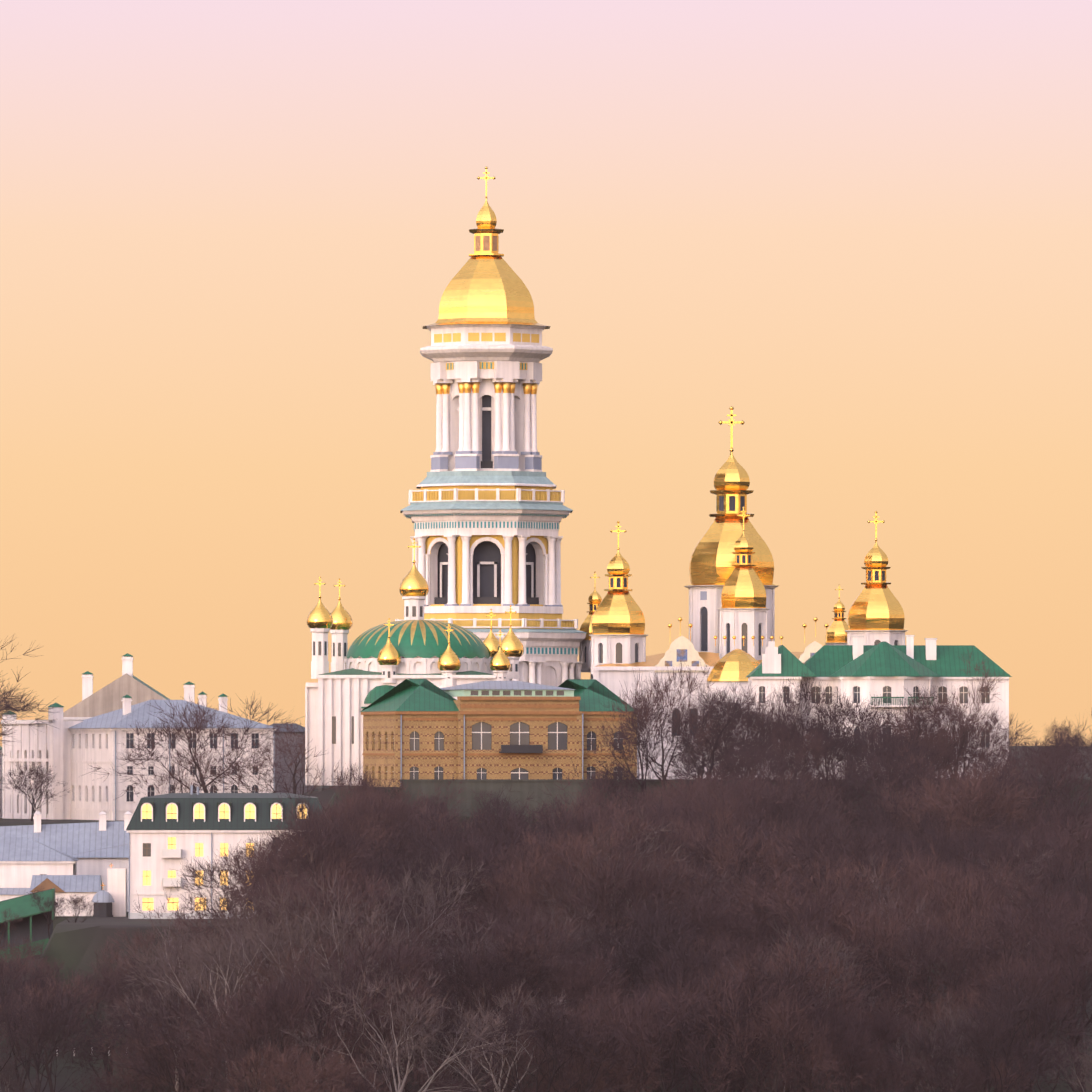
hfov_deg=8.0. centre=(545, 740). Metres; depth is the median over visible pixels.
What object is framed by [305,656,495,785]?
refectory church
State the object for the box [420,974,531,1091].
tree
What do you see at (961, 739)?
tree
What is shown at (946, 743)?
tree
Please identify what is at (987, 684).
tree
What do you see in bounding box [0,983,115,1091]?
tree
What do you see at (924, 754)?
tree
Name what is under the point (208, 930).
tree
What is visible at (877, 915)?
tree
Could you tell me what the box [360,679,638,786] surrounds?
yellow brick house
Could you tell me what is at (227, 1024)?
tree
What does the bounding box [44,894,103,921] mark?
tree
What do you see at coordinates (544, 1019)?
tree
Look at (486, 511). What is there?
great lavra bell tower
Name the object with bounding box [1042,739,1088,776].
tree
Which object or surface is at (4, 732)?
tree
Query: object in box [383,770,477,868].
tree
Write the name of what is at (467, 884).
tree
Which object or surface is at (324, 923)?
tree
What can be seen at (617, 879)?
tree
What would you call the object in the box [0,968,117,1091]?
tree
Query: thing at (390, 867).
tree
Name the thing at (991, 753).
tree
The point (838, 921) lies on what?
tree
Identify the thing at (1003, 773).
tree
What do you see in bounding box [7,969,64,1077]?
tree
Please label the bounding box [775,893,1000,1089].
tree
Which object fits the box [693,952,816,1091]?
tree
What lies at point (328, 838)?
tree
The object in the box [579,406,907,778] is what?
dormition cathedral
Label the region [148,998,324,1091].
tree
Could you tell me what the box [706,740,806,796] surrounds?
tree
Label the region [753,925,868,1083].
tree
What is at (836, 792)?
tree
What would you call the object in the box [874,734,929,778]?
tree
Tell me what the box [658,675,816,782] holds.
tree
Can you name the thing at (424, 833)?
tree
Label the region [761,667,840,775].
tree
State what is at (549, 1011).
tree
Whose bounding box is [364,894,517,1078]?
tree
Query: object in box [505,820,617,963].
tree
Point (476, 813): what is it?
tree
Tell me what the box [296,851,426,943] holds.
tree
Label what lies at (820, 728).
tree
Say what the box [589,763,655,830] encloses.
tree
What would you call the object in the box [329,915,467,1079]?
tree
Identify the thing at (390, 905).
tree
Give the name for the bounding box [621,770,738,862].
tree
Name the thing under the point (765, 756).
tree
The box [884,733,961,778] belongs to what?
tree
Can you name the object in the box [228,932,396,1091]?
tree
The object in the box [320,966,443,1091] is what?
tree
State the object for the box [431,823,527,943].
tree
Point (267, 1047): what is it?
tree
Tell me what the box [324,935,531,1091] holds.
tree
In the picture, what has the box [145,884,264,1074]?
tree
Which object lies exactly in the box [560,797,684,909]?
tree
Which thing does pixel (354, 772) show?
tree
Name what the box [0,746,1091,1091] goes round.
terrain ground
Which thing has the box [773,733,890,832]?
tree
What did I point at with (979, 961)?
tree
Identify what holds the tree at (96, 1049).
on the terrain ground
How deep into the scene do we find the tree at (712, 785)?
1029.10 m
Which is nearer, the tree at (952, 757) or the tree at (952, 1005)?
the tree at (952, 1005)
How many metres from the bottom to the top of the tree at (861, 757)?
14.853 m
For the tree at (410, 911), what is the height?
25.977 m
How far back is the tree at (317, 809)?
1043.11 m
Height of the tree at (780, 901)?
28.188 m
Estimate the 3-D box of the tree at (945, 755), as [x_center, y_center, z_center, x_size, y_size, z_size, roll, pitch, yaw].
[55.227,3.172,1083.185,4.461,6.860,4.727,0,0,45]
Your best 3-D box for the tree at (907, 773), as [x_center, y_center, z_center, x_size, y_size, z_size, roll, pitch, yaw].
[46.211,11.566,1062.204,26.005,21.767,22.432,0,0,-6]
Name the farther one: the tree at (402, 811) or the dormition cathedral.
the dormition cathedral
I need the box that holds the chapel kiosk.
[91,863,113,916]
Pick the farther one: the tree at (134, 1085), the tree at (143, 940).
the tree at (143, 940)
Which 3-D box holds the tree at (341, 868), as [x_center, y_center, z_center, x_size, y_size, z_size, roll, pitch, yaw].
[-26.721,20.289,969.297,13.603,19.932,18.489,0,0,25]
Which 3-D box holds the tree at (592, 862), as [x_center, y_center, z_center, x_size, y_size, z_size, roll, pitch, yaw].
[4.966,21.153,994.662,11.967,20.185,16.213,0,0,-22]
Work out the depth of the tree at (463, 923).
938.24 m
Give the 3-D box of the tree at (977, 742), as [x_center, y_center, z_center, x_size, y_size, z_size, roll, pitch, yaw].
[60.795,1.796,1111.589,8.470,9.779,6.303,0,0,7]
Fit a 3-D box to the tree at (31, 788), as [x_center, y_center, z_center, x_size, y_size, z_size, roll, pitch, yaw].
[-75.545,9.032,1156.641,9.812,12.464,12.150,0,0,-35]
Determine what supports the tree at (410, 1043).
on the terrain ground
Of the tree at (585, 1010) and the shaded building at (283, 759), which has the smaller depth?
the tree at (585, 1010)
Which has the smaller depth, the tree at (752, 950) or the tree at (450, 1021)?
the tree at (752, 950)
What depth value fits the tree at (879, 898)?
981.62 m
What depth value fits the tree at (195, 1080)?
901.36 m
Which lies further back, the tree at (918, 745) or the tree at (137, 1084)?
the tree at (918, 745)
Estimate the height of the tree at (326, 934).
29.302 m
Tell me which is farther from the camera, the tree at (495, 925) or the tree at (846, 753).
the tree at (846, 753)
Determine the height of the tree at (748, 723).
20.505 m
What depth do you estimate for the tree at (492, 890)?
962.99 m
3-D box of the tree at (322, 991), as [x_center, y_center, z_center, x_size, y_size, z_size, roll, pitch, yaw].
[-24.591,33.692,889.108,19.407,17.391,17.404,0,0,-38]
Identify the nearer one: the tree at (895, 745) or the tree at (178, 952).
the tree at (178, 952)
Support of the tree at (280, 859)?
on the terrain ground
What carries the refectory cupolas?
on the refectory church
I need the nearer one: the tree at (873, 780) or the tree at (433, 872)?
the tree at (433, 872)
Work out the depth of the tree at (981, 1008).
925.84 m
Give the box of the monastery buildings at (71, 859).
[0,811,131,916]
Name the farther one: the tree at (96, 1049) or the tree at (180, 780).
the tree at (180, 780)
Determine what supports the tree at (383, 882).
on the terrain ground
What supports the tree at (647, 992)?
on the terrain ground
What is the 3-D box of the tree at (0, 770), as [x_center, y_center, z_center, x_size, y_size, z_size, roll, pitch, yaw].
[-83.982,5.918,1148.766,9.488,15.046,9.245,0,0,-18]
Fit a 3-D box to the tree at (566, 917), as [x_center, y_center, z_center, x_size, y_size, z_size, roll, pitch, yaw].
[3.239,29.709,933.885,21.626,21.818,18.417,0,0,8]
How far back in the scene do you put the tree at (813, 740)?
1095.67 m
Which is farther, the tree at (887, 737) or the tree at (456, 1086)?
the tree at (887, 737)
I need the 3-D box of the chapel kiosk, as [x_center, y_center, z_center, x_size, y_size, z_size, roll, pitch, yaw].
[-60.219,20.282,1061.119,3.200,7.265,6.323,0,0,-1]
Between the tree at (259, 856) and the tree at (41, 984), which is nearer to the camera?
the tree at (41, 984)
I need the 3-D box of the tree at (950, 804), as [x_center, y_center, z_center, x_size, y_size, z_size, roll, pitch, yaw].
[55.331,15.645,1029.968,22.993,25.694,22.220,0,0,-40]
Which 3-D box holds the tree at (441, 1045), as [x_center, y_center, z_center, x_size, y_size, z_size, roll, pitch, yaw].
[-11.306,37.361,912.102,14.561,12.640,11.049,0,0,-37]
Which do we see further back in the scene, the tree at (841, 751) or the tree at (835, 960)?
the tree at (841, 751)
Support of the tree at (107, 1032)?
on the terrain ground
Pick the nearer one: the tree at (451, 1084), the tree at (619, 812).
the tree at (451, 1084)
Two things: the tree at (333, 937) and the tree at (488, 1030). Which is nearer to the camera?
the tree at (488, 1030)
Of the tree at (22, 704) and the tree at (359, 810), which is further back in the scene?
the tree at (22, 704)
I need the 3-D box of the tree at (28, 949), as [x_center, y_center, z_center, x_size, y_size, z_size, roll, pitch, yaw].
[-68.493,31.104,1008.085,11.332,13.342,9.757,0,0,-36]
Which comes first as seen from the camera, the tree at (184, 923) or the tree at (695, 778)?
the tree at (184, 923)
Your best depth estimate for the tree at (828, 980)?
885.53 m
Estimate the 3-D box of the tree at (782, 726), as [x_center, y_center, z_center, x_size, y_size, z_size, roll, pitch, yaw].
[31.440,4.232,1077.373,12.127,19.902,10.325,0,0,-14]
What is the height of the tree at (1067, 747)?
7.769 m
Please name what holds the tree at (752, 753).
on the terrain ground
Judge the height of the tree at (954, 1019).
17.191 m
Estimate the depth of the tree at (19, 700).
1163.92 m
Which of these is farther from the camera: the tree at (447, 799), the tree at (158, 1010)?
the tree at (447, 799)
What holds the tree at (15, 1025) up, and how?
on the terrain ground
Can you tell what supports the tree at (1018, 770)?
on the terrain ground
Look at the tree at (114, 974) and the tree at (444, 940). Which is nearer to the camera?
the tree at (444, 940)
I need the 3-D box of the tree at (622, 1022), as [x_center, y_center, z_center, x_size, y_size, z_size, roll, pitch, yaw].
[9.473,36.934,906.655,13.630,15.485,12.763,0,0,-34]
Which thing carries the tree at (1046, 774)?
on the terrain ground
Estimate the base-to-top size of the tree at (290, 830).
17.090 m
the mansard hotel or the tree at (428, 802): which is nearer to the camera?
the mansard hotel
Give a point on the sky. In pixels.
(232, 231)
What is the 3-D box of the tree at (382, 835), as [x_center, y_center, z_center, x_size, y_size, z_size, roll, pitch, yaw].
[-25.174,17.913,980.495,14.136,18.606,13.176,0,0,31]
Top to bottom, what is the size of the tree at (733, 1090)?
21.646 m
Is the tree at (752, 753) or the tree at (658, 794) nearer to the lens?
the tree at (658, 794)
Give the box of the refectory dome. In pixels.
[346,620,489,658]
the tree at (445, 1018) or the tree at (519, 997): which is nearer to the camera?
the tree at (519, 997)
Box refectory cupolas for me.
[307,538,523,687]
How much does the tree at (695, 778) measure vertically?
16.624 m
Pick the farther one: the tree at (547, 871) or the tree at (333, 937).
the tree at (547, 871)
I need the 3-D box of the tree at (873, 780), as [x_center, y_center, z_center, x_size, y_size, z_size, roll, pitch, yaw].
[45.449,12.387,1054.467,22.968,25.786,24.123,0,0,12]
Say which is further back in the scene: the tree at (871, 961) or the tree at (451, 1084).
the tree at (871, 961)
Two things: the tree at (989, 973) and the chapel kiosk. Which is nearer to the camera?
the tree at (989, 973)
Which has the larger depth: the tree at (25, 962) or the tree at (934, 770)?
the tree at (934, 770)
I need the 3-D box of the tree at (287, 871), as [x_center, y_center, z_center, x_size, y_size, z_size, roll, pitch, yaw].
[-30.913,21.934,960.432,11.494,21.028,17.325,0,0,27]
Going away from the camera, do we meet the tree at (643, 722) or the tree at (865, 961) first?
the tree at (865, 961)
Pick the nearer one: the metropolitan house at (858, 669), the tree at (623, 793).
the tree at (623, 793)
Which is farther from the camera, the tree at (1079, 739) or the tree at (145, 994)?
the tree at (1079, 739)
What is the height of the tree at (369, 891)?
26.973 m
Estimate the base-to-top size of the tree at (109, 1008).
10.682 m
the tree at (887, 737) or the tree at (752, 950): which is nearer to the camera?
the tree at (752, 950)
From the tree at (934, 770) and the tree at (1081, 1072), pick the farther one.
the tree at (934, 770)
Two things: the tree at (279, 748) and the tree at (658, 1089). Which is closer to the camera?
the tree at (658, 1089)
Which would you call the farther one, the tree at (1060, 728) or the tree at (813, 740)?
the tree at (1060, 728)
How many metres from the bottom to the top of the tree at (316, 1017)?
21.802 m
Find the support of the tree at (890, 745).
on the terrain ground
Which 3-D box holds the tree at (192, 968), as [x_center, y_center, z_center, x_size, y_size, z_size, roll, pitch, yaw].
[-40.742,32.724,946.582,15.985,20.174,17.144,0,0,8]
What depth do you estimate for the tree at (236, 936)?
912.50 m
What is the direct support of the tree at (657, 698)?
on the terrain ground
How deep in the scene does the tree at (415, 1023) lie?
914.90 m
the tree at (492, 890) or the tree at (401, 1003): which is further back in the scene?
the tree at (492, 890)
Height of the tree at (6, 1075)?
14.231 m
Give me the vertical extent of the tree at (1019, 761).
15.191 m
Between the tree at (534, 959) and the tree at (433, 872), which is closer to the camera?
the tree at (534, 959)
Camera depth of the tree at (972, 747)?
1084.37 m
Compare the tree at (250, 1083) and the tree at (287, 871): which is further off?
the tree at (287, 871)
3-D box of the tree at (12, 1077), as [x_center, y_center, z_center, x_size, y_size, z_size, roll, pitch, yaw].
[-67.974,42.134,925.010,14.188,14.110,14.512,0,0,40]
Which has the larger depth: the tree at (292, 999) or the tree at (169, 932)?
the tree at (169, 932)
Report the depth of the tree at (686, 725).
1091.42 m
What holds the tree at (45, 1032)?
on the terrain ground
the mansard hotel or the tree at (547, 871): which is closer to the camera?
the tree at (547, 871)
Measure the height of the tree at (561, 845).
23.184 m
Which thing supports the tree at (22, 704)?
on the terrain ground
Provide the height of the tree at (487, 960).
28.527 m
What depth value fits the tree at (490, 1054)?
869.75 m
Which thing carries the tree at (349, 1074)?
on the terrain ground
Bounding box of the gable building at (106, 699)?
[63,653,206,720]
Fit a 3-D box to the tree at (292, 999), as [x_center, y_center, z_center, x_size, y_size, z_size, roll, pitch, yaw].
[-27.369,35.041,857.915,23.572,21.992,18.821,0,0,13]
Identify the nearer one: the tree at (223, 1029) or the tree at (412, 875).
the tree at (223, 1029)
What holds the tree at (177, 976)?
on the terrain ground
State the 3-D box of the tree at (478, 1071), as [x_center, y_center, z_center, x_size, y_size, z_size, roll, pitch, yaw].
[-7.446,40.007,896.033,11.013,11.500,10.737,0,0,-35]
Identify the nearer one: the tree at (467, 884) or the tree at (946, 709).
the tree at (467, 884)
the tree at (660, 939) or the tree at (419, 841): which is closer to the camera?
the tree at (660, 939)
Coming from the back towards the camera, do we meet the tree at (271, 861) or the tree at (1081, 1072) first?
the tree at (271, 861)
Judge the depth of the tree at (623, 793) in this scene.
1004.72 m
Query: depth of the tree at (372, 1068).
861.08 m
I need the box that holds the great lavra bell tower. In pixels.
[395,166,586,686]
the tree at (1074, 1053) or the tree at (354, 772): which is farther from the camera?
the tree at (354, 772)
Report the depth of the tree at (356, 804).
998.57 m
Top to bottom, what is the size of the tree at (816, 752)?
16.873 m
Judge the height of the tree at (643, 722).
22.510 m
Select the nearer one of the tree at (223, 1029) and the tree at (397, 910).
the tree at (223, 1029)
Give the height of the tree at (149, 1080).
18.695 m
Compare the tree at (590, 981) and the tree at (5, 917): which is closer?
the tree at (590, 981)
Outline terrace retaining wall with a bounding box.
[400,779,1091,815]
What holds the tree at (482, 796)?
on the terrain ground
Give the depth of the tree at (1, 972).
955.68 m
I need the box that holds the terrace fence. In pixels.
[56,934,339,1055]
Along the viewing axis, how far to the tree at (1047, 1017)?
877.42 m
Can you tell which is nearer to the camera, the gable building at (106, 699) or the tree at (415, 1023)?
the tree at (415, 1023)
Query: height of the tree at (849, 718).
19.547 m
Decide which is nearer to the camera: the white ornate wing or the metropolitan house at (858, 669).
the metropolitan house at (858, 669)
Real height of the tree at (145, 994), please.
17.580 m
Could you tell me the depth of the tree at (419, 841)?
978.70 m
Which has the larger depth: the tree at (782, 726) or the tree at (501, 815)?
the tree at (782, 726)
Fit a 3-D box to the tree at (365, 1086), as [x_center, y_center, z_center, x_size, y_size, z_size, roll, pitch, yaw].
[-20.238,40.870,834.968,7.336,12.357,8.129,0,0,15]
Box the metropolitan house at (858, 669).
[746,635,1011,778]
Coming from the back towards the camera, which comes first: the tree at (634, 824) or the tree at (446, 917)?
the tree at (634, 824)
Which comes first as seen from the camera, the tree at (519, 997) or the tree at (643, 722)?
the tree at (519, 997)
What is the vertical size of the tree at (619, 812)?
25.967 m
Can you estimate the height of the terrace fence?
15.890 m
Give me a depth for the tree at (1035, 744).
1072.07 m
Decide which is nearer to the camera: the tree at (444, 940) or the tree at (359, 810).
the tree at (444, 940)
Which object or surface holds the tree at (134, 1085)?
on the terrain ground
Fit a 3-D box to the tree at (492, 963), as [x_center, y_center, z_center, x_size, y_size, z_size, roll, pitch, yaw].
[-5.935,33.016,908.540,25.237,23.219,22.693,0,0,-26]
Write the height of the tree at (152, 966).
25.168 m
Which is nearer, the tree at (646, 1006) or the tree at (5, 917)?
the tree at (646, 1006)
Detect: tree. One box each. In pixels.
[0,634,58,753]
[0,679,34,745]
[0,679,55,718]
[0,752,5,789]
[0,908,22,943]
[0,935,49,994]
[0,946,57,1059]
[0,950,112,1091]
[0,954,40,1057]
[0,959,80,1091]
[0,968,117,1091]
[0,978,44,1070]
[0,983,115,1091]
[0,1049,41,1091]
[0,1053,44,1091]
[2,761,71,820]
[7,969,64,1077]
[20,953,67,987]
[26,886,67,938]
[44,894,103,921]
[46,962,158,1085]
[56,1015,148,1091]
[65,952,182,1080]
[73,978,138,1045]
[78,983,270,1091]
[79,694,301,801]
[84,934,150,1075]
[85,1054,201,1091]
[86,996,189,1090]
[94,938,252,1091]
[97,1035,190,1091]
[101,960,197,1089]
[102,989,173,1089]
[106,901,212,999]
[109,1024,223,1091]
[110,882,218,990]
[116,901,304,1091]
[120,977,245,1088]
[122,1001,267,1091]
[125,742,248,796]
[128,999,250,1091]
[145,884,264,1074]
[146,946,292,1088]
[148,935,263,1015]
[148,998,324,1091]
[159,931,221,985]
[160,975,331,1091]
[162,882,315,1091]
[164,861,337,980]
[168,980,314,1082]
[171,840,286,954]
[175,910,296,1062]
[176,1002,315,1091]
[179,911,276,971]
[187,964,404,1091]
[188,872,429,1072]
[191,718,346,794]
[198,862,368,976]
[204,821,375,1018]
[214,1060,283,1091]
[217,839,330,972]
[217,1039,363,1091]
[220,954,386,1091]
[226,1013,291,1091]
[227,847,417,1090]
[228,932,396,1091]
[236,938,382,1082]
[237,839,280,900]
[242,834,292,893]
[246,840,341,921]
[248,811,383,925]
[251,997,312,1091]
[256,802,330,850]
[259,840,301,884]
[259,863,489,1067]
[259,966,408,1068]
[263,833,387,923]
[264,776,384,946]
[266,1017,459,1091]
[267,851,401,1061]
[268,956,372,1087]
[275,1054,395,1091]
[276,769,379,858]
[278,921,448,1080]
[281,962,537,1091]
[285,778,376,848]
[294,976,393,1068]
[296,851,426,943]
[299,880,440,955]
[304,921,380,1030]
[306,809,399,920]
[312,796,418,877]
[315,788,455,884]
[316,787,407,922]
[320,849,447,912]
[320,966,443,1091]
[321,808,407,865]
[322,1069,387,1091]
[324,851,459,931]
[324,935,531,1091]
[324,1068,374,1091]
[326,786,413,860]
[328,762,390,810]
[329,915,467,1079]
[343,774,408,804]
[344,871,459,1041]
[345,921,488,1091]
[345,1002,430,1090]
[347,973,441,1091]
[352,849,519,980]
[353,845,489,1029]
[354,812,531,999]
[357,908,573,1080]
[362,901,517,1061]
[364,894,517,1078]
[367,1007,494,1091]
[370,774,494,955]
[376,819,412,897]
[378,800,474,916]
[380,955,446,1091]
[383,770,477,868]
[391,977,573,1091]
[397,846,553,937]
[398,830,581,1017]
[399,793,559,938]
[400,927,608,1091]
[401,905,490,1055]
[403,976,480,1082]
[410,1053,501,1091]
[411,894,501,1029]
[413,792,455,819]
[415,805,600,975]
[416,1012,484,1083]
[418,1079,474,1091]
[420,883,556,943]
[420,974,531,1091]
[424,966,466,1078]
[425,886,592,1089]
[425,928,504,1052]
[427,1075,480,1091]
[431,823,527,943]
[441,914,630,1088]
[441,1010,596,1091]
[442,897,571,1087]
[442,983,645,1091]
[444,1042,527,1091]
[446,993,535,1091]
[447,972,557,1091]
[451,867,586,952]
[458,806,493,823]
[464,793,565,852]
[469,788,506,812]
[470,780,551,861]
[472,1046,610,1091]
[476,918,565,1055]
[494,916,633,1082]
[496,827,629,945]
[496,901,666,1069]
[497,819,641,993]
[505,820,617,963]
[508,995,670,1091]
[511,791,658,955]
[512,760,651,846]
[525,979,577,1091]
[528,773,689,910]
[531,804,737,998]
[531,846,699,1009]
[538,833,621,979]
[557,978,763,1091]
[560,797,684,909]
[573,890,748,1086]
[577,683,678,793]
[577,771,621,807]
[577,888,776,1073]
[585,993,671,1091]
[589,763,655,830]
[591,685,807,801]
[592,994,710,1091]
[598,771,722,948]
[598,977,690,1091]
[607,657,723,800]
[620,781,682,849]
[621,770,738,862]
[625,957,816,1091]
[649,732,769,778]
[651,761,807,885]
[651,772,757,829]
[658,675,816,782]
[661,696,770,778]
[664,695,738,776]
[667,733,804,870]
[670,960,781,1091]
[689,689,822,786]
[692,963,741,1091]
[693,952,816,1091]
[700,731,816,777]
[705,894,850,1091]
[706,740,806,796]
[710,920,886,1091]
[710,932,889,1091]
[717,847,929,1073]
[734,704,813,791]
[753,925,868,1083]
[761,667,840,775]
[765,726,851,793]
[767,804,927,1002]
[768,886,905,1011]
[771,765,856,814]
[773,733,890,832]
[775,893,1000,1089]
[778,683,890,810]
[788,854,954,1012]
[790,707,841,772]
[791,920,920,1090]
[794,721,888,819]
[796,693,905,770]
[797,887,943,1030]
[805,738,966,852]
[807,746,955,829]
[809,764,854,823]
[817,923,919,1018]
[828,739,858,764]
[830,683,1000,817]
[832,853,948,1057]
[835,733,899,777]
[837,720,934,821]
[844,717,936,778]
[851,882,935,991]
[855,696,990,774]
[858,967,1091,1091]
[860,735,918,800]
[862,715,960,811]
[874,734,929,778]
[878,762,1043,868]
[880,732,956,776]
[882,702,971,795]
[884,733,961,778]
[892,981,1040,1088]
[893,742,1001,816]
[893,901,1047,1066]
[904,707,1036,778]
[908,649,1006,777]
[909,727,963,798]
[911,755,1066,873]
[917,946,1083,1091]
[919,1002,989,1089]
[929,744,962,776]
[930,746,1049,869]
[931,725,981,774]
[935,982,1019,1073]
[943,937,1021,1057]
[956,726,997,774]
[968,757,1041,827]
[971,746,1015,769]
[976,740,1066,827]
[984,709,1091,902]
[988,718,1083,809]
[1021,731,1091,836]
[1030,1036,1091,1091]
[1035,735,1081,774]
[1039,719,1091,755]
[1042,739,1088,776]
[1047,1027,1091,1091]
[1062,730,1091,774]
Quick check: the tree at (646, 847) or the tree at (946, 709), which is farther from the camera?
the tree at (946, 709)
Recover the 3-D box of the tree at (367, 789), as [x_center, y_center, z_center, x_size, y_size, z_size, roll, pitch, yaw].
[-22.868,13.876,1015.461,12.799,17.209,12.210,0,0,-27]
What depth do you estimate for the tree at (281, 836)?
984.75 m
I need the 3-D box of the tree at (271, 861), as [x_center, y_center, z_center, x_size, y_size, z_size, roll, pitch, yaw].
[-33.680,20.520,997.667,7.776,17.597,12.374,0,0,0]
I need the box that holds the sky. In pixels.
[0,0,1091,746]
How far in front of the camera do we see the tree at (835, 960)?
904.08 m
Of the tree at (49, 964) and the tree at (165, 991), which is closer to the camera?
the tree at (165, 991)
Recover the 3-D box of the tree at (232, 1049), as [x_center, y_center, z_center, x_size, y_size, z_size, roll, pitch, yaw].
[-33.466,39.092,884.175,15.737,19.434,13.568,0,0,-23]
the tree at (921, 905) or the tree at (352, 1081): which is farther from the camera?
the tree at (921, 905)
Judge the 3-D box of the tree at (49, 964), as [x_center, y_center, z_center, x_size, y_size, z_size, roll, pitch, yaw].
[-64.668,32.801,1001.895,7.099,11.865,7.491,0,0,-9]
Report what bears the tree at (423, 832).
on the terrain ground
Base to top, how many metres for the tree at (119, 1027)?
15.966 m
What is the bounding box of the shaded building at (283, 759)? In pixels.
[269,723,313,793]
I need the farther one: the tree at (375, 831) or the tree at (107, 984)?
the tree at (375, 831)
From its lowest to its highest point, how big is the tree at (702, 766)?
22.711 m
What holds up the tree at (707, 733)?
on the terrain ground
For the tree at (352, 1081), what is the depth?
871.34 m
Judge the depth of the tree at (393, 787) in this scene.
1076.72 m
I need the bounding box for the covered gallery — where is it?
[0,888,54,961]
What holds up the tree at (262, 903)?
on the terrain ground
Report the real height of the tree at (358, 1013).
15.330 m
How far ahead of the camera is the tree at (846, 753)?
1084.29 m
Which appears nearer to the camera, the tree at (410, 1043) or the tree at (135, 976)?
the tree at (410, 1043)
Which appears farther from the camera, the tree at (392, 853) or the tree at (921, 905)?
the tree at (392, 853)
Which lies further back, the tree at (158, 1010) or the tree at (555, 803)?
the tree at (555, 803)
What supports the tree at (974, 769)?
on the terrain ground
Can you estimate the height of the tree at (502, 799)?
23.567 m
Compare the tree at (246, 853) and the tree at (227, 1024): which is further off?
the tree at (246, 853)
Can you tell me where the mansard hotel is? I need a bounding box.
[126,785,328,918]
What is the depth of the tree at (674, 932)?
932.18 m
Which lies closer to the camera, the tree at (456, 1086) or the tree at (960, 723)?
the tree at (456, 1086)
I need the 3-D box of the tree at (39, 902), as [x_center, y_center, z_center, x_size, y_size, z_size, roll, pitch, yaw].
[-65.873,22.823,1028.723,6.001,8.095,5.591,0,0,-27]
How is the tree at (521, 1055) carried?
on the terrain ground
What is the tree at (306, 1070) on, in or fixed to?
on the terrain ground
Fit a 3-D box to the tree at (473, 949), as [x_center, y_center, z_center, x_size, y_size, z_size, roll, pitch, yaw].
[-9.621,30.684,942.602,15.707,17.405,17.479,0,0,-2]
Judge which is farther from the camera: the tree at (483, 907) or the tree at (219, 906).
the tree at (483, 907)
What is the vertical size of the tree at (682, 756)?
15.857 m
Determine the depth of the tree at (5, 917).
1028.28 m
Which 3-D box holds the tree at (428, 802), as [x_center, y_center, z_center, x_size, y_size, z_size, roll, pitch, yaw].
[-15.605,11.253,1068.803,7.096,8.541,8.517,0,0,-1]
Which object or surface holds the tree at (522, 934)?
on the terrain ground
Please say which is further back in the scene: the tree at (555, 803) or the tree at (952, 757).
the tree at (952, 757)
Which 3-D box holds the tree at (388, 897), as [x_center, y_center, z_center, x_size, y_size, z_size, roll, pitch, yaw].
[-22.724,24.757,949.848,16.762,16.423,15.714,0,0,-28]
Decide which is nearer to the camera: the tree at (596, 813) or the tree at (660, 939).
the tree at (660, 939)
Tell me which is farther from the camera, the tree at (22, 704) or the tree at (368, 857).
the tree at (22, 704)
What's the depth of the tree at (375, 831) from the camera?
1012.27 m
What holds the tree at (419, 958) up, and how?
on the terrain ground
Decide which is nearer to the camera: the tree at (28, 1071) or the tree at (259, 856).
the tree at (28, 1071)
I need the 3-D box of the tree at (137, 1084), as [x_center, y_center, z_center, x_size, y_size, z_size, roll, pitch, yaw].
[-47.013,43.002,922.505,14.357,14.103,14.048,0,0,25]
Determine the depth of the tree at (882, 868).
955.82 m
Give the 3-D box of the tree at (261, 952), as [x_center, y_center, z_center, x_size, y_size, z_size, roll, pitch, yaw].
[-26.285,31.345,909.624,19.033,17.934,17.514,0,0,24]
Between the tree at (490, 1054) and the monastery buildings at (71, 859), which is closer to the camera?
the tree at (490, 1054)
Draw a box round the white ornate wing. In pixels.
[1,703,82,819]
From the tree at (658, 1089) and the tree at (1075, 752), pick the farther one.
the tree at (1075, 752)
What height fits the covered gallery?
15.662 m
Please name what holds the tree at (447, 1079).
on the terrain ground
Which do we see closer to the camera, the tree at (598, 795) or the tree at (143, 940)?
the tree at (143, 940)
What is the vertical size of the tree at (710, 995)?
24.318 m
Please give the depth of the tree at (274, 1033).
906.99 m
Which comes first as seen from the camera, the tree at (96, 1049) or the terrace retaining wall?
the tree at (96, 1049)
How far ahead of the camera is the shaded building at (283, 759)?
1228.96 m
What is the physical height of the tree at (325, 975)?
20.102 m
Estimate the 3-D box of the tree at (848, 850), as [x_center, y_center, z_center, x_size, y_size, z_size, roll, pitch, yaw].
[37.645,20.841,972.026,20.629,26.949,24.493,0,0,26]
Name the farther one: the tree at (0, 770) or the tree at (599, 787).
the tree at (0, 770)
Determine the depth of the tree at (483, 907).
967.35 m
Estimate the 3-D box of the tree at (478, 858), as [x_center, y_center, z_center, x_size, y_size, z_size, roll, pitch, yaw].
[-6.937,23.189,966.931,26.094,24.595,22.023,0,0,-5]
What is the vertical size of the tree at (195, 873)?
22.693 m
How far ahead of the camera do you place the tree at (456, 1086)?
876.52 m
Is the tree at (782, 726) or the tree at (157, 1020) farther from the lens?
the tree at (782, 726)
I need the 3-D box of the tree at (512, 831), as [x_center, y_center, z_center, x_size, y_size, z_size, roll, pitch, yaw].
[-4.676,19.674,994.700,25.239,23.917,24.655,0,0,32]
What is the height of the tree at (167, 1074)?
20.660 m

